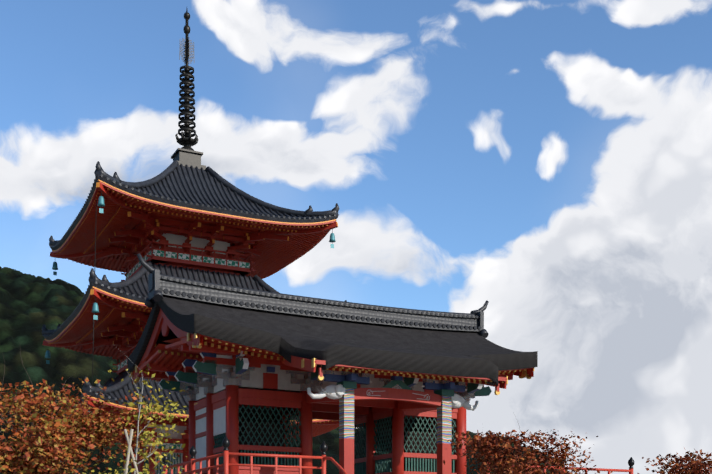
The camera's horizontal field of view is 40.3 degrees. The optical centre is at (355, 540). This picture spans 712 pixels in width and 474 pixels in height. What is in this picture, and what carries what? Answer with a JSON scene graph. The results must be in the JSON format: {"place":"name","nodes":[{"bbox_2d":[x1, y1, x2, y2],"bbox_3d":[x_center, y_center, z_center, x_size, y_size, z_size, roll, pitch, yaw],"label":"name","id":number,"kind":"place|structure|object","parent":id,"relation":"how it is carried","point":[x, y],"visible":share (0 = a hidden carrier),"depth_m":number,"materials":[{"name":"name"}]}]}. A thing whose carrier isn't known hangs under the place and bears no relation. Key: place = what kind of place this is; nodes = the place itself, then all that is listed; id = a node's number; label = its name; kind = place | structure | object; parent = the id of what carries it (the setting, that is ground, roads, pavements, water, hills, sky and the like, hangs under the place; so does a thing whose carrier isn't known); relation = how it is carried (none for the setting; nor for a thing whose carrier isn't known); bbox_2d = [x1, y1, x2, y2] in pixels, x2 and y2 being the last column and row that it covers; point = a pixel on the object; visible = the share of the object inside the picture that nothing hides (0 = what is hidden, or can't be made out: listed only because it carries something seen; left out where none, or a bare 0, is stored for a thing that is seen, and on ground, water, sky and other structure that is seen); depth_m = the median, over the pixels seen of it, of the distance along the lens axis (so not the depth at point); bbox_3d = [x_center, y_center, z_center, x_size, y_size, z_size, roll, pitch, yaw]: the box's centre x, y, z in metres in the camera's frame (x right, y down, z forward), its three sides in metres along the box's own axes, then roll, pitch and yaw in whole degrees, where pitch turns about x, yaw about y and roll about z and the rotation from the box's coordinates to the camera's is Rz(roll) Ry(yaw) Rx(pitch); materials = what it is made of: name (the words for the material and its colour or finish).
{"place":"outdoors","nodes":[
{"label":"outdoors","id":0,"kind":"place"},
{"bbox_2d":[0,266,122,473],"bbox_3d":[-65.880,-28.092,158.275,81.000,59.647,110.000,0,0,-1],"label":"forested hill","id":1,"kind":"structure","parent":0,"point":[30,305],"depth_m":152.11,"materials":[{"name":"green plant"}]},
{"bbox_2d":[0,0,711,473],"label":"sky","id":2,"kind":"structure","parent":0,"point":[548,163],"materials":[{"name":"blue"}]},
{"bbox_2d":[291,427,551,473],"bbox_3d":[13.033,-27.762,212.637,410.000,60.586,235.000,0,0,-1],"label":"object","id":3,"kind":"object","parent":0,"point":[332,467],"depth_m":147.99,"materials":[{"name":"brown plant"}]},
{"bbox_2d":[289,428,566,473],"bbox_3d":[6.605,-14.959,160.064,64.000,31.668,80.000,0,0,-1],"label":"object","id":4,"kind":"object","parent":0,"point":[332,443],"depth_m":156.77,"materials":[{"name":"brown plant"}]},
{"label":"ground","id":5,"kind":"structure","parent":0,"visible":0},
{"bbox_2d":[0,398,62,461],"bbox_3d":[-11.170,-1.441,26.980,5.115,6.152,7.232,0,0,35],"label":"autumn cherry tree","id":6,"kind":"object","parent":5,"relation":"on","point":[7,420],"visible":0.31,"depth_m":27.57,"materials":[{"name":"orange plant"}]},
{"bbox_2d":[0,353,184,473],"bbox_3d":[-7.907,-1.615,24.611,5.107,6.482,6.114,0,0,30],"label":"autumn cherry tree","id":7,"kind":"object","parent":5,"relation":"on","point":[44,448],"visible":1,"depth_m":23.66,"materials":[{"name":"orange plant"}]},
{"bbox_2d":[124,429,138,473],"bbox_3d":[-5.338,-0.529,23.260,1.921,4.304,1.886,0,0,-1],"label":"wooden stakes","id":8,"kind":"object","parent":5,"relation":"on","point":[129,442],"visible":1,"depth_m":23.38,"materials":[{"name":"beige wood"}]},
{"bbox_2d":[82,352,196,473],"bbox_3d":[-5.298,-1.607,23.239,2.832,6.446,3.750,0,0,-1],"label":"young yellow tree","id":9,"kind":"object","parent":5,"relation":"on","point":[157,406],"visible":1,"depth_m":23.85,"materials":[{"name":"yellow leaves"},{"name":"pale bark"}]},
{"bbox_2d":[443,412,612,473],"bbox_3d":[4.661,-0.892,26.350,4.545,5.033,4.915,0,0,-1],"label":"red maple","id":10,"kind":"object","parent":5,"relation":"on","point":[479,444],"visible":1,"depth_m":25.86,"materials":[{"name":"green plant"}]},
{"bbox_2d":[637,448,711,473],"bbox_3d":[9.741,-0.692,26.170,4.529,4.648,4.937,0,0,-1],"label":"red maple","id":11,"kind":"object","parent":5,"relation":"on","point":[698,464],"visible":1,"depth_m":25.48,"materials":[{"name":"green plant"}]},
{"bbox_3d":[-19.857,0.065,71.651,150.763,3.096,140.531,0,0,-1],"label":"temple terrace","id":12,"kind":"structure","parent":0,"visible":0},
{"bbox_2d":[37,9,346,473],"bbox_3d":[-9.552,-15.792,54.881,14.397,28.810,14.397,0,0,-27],"label":"pagoda","id":13,"kind":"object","parent":12,"relation":"on","point":[185,214],"visible":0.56,"depth_m":52.27,"materials":[{"name":"wood"}]},
{"bbox_2d":[127,253,537,473],"bbox_3d":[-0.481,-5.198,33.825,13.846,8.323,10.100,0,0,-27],"label":"gate","id":14,"kind":"structure","parent":12,"relation":"on","point":[251,370],"depth_m":32.22,"materials":[{"name":"tile"}]},
{"bbox_2d":[162,436,633,473],"bbox_3d":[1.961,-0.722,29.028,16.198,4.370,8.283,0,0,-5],"label":"railing","id":15,"kind":"object","parent":12,"relation":"on","point":[225,454],"visible":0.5,"depth_m":28.14,"materials":[{"name":"red painted wood"},{"name":"black iron"}]}
]}

